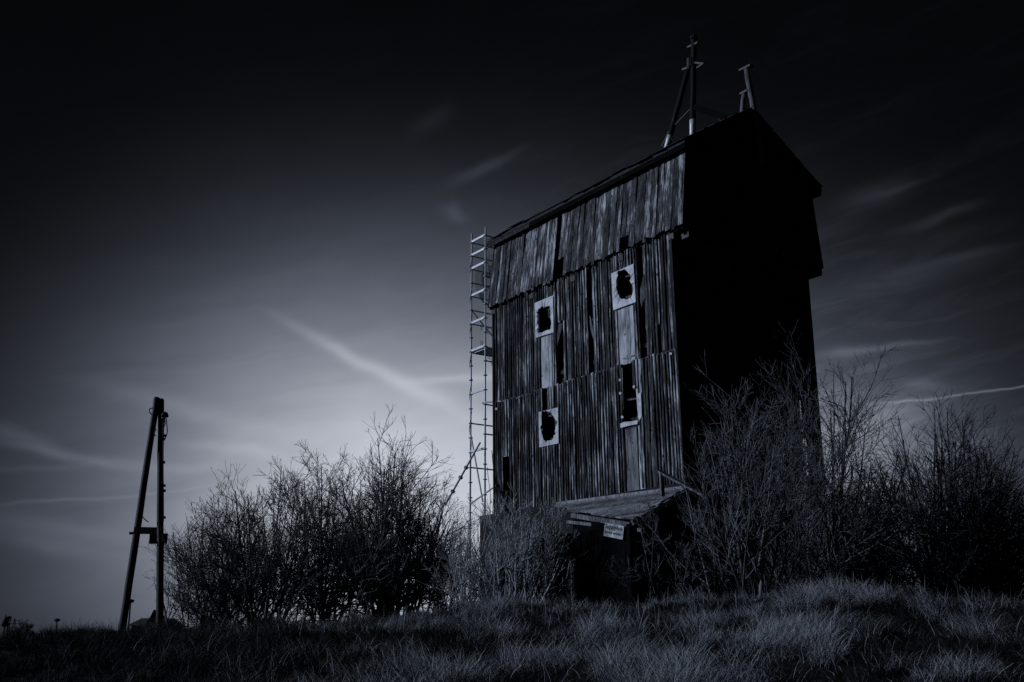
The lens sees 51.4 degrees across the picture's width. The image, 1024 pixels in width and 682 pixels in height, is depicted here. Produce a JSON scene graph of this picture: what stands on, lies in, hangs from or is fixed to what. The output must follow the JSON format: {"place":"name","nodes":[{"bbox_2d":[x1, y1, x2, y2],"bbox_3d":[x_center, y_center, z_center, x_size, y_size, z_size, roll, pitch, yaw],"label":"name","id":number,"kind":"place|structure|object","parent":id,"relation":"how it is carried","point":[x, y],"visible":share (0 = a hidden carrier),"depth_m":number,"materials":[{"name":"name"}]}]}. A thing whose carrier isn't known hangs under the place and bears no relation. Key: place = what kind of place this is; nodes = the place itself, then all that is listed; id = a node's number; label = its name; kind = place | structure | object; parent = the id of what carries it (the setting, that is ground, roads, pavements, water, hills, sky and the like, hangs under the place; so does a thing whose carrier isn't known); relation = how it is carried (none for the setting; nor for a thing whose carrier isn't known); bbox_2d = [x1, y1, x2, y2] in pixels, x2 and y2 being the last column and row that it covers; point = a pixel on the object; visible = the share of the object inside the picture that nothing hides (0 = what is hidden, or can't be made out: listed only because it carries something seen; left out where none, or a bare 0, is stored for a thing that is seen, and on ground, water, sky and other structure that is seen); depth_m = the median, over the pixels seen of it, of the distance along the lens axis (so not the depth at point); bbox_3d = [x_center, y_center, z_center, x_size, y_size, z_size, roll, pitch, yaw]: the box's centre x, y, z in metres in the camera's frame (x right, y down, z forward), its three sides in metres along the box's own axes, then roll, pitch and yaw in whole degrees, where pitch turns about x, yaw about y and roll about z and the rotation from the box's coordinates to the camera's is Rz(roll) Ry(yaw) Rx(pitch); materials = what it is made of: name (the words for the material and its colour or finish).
{"place":"outdoors","nodes":[
{"label":"outdoors","id":0,"kind":"place"},
{"bbox_2d":[0,615,8,633],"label":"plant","id":1,"kind":"object","parent":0,"point":[4,622],"visible":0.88,"depth_m":125.49,"materials":[{"name":"black plant"}]},
{"bbox_2d":[127,610,178,627],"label":"house","id":2,"kind":"structure","parent":0,"point":[152,617],"depth_m":116.87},
{"bbox_2d":[0,573,1023,681],"bbox_3d":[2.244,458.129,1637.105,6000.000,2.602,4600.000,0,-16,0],"label":"ground","id":3,"kind":"structure","parent":0,"point":[659,612],"depth_m":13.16,"materials":[{"name":"grey plant"}]},
{"bbox_2d":[10,619,36,635],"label":"bare shrub","id":4,"kind":"object","parent":3,"relation":"on","point":[24,623],"visible":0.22,"depth_m":57.92,"materials":[{"name":"black plant"}]},
{"bbox_2d":[128,599,133,623],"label":"street lamp","id":5,"kind":"object","parent":3,"relation":"on","point":[131,600],"visible":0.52,"depth_m":126.07,"materials":[{"name":"black metal"}]},
{"bbox_2d":[117,397,168,632],"bbox_3d":[-8.912,4.340,26.311,1.289,6.081,0.465,-2,-16,7],"label":"utility pole","id":6,"kind":"object","parent":3,"relation":"on","point":[159,413],"visible":0.94,"depth_m":26.24,"materials":[{"name":"brown wood"}]},
{"bbox_2d":[140,468,292,628],"bbox_3d":[-7.478,5.805,27.175,4.105,5.141,3.393,4,-16,-17],"label":"bare shrub","id":7,"kind":"object","parent":3,"relation":"on","point":[197,599],"visible":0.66,"depth_m":26.84,"materials":[{"name":"black plant"}]},
{"bbox_2d":[154,489,294,624],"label":"bare shrub","id":8,"kind":"object","parent":3,"relation":"on","point":[244,617],"visible":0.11,"depth_m":29.71,"materials":[{"name":"black plant"}]},
{"bbox_2d":[174,452,353,626],"bbox_3d":[-6.025,5.211,26.508,4.497,4.795,3.808,0,-16,0],"label":"bare shrub","id":9,"kind":"object","parent":3,"relation":"on","point":[271,587],"visible":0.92,"depth_m":26.07,"materials":[{"name":"black plant"}]},
{"bbox_2d":[254,438,381,623],"bbox_3d":[-4.974,5.205,28.241,4.540,5.252,4.593,0,-16,0],"label":"bare shrub","id":10,"kind":"object","parent":3,"relation":"on","point":[327,520],"visible":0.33,"depth_m":28.10,"materials":[{"name":"black plant"}]},
{"bbox_2d":[286,452,377,623],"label":"bare shrub","id":11,"kind":"object","parent":3,"relation":"on","point":[333,507],"visible":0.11,"depth_m":31.26,"materials":[{"name":"black plant"}]},
{"bbox_2d":[295,403,472,623],"bbox_3d":[-3.490,4.698,26.410,4.539,6.290,4.692,-7,-17,22],"label":"bare shrub","id":12,"kind":"object","parent":3,"relation":"on","point":[381,587],"visible":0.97,"depth_m":26.04,"materials":[{"name":"grey plant"}]},
{"bbox_2d":[311,464,489,618],"bbox_3d":[-2.882,5.553,28.512,4.757,4.446,3.729,0,-16,0],"label":"bare shrub","id":13,"kind":"object","parent":3,"relation":"on","point":[419,601],"visible":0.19,"depth_m":27.82,"materials":[{"name":"black plant"}]},
{"bbox_2d":[410,490,481,611],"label":"bare shrub","id":14,"kind":"object","parent":3,"relation":"on","point":[449,539],"visible":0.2,"depth_m":30.69,"materials":[{"name":"black plant"}]},
{"bbox_2d":[422,531,506,611],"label":"bare shrub","id":15,"kind":"object","parent":3,"relation":"on","point":[441,603],"visible":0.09,"depth_m":28.85,"materials":[{"name":"grey plant"}]},
{"bbox_2d":[416,496,526,609],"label":"bare shrub","id":16,"kind":"object","parent":3,"relation":"on","point":[467,574],"visible":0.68,"depth_m":24.05,"materials":[{"name":"grey plant"}]},
{"bbox_2d":[445,227,501,590],"bbox_3d":[-0.689,2.571,35.562,1.801,13.503,4.803,-11,-19,33],"label":"scaffold","id":17,"kind":"object","parent":3,"relation":"on","point":[485,351],"visible":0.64,"depth_m":36.04,"materials":[{"name":"metal"}]},
{"bbox_2d":[469,256,472,447],"bbox_3d":[-1.416,0.140,36.682,0.096,7.414,0.088,0,-16,0],"label":"rope","id":18,"kind":"object","parent":17,"relation":"on","point":[470,356],"visible":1,"depth_m":36.49,"materials":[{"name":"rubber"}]},
{"bbox_2d":[464,482,583,602],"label":"bare shrub","id":19,"kind":"object","parent":3,"relation":"on","point":[523,547],"visible":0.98,"depth_m":23.10,"materials":[{"name":"grey plant"}]},
{"bbox_2d":[565,565,576,607],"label":"weed","id":20,"kind":"object","parent":3,"relation":"on","point":[571,585],"visible":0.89,"depth_m":20.97,"materials":[{"name":"grey plant"}]},
{"bbox_2d":[500,486,689,609],"bbox_3d":[2.127,5.627,27.647,2.446,3.586,5.885,12,-20,-36],"label":"porch","id":21,"kind":"object","parent":3,"relation":"on","point":[595,546],"visible":0.57,"depth_m":26.19,"materials":[{"name":"grey wood"}]},
{"bbox_2d":[604,523,623,539],"bbox_3d":[2.439,4.556,25.519,0.012,0.456,0.750,11,-19,-34],"label":"warning sign","id":22,"kind":"object","parent":21,"relation":"attached to","point":[614,531],"visible":1,"depth_m":25.50,"materials":[{"name":"metal"}]},
{"bbox_2d":[659,472,664,496],"bbox_3d":[3.666,3.510,26.011,0.117,0.616,0.300,-2,-16,5],"label":"plank","id":23,"kind":"object","parent":21,"relation":"on","point":[662,487],"visible":1,"depth_m":25.96,"materials":[{"name":"grey wood"}]},
{"bbox_2d":[657,470,712,499],"bbox_3d":[4.180,3.483,25.810,1.388,0.853,0.206,-12,-19,35],"label":"plank","id":24,"kind":"object","parent":23,"relation":"on","point":[670,477],"visible":0.79,"depth_m":25.87,"materials":[{"name":"grey wood"}]},
{"bbox_2d":[480,34,824,602],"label":"timber tower","id":25,"kind":"structure","parent":3,"relation":"on","point":[649,280],"depth_m":30.71,"materials":[{"name":"grey wood"}]},
{"bbox_2d":[605,496,710,606],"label":"bare shrub","id":26,"kind":"object","parent":3,"relation":"on","point":[652,543],"visible":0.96,"depth_m":22.52,"materials":[{"name":"grey plant"}]},
{"bbox_2d":[637,422,781,597],"bbox_3d":[4.336,4.000,23.503,2.800,4.422,3.235,-7,-17,24],"label":"bare shrub","id":27,"kind":"object","parent":3,"relation":"on","point":[715,542],"visible":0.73,"depth_m":23.05,"materials":[{"name":"grey plant"}]},
{"bbox_2d":[665,352,841,600],"bbox_3d":[5.071,3.021,22.504,3.681,5.976,4.119,0,-16,0],"label":"bare shrub","id":28,"kind":"object","parent":3,"relation":"on","point":[749,541],"visible":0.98,"depth_m":22.41,"materials":[{"name":"grey plant"}]},
{"bbox_2d":[729,500,870,597],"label":"bare shrub","id":29,"kind":"object","parent":3,"relation":"on","point":[795,568],"visible":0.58,"depth_m":23.43,"materials":[{"name":"black plant"}]},
{"bbox_2d":[778,491,897,588],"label":"bare shrub","id":30,"kind":"object","parent":3,"relation":"on","point":[867,571],"visible":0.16,"depth_m":25.14,"materials":[{"name":"black plant"}]},
{"bbox_2d":[696,321,1002,588],"bbox_3d":[7.742,2.912,25.029,4.940,7.066,6.735,13,-20,-39],"label":"bare shrub","id":31,"kind":"object","parent":3,"relation":"on","point":[847,440],"visible":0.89,"depth_m":24.59,"materials":[{"name":"grey plant"}]},
{"bbox_2d":[791,483,928,593],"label":"bare shrub","id":32,"kind":"object","parent":3,"relation":"on","point":[887,579],"visible":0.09,"depth_m":27.20,"materials":[{"name":"black plant"}]},
{"bbox_2d":[816,387,1023,597],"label":"bare shrub","id":33,"kind":"object","parent":3,"relation":"on","point":[939,499],"visible":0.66,"depth_m":25.89,"materials":[{"name":"grey plant"}]},
{"bbox_2d":[903,513,1023,603],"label":"bare shrub","id":34,"kind":"object","parent":3,"relation":"on","point":[976,578],"visible":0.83,"depth_m":24.34,"materials":[{"name":"black plant"}]},
{"bbox_2d":[907,401,1023,599],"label":"bare shrub","id":35,"kind":"object","parent":3,"relation":"on","point":[1004,458],"visible":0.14,"depth_m":28.25,"materials":[{"name":"black plant"}]},
{"bbox_2d":[920,460,1023,603],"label":"bare shrub","id":36,"kind":"object","parent":3,"relation":"on","point":[1006,556],"visible":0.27,"depth_m":26.30,"materials":[{"name":"black plant"}]},
{"bbox_2d":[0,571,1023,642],"bbox_3d":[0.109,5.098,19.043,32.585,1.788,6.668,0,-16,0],"label":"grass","id":37,"kind":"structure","parent":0,"point":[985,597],"depth_m":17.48,"materials":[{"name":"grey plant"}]},
{"bbox_2d":[0,0,1023,634],"label":"sky","id":38,"kind":"structure","parent":0,"point":[257,219],"materials":[{"name":"grey"}]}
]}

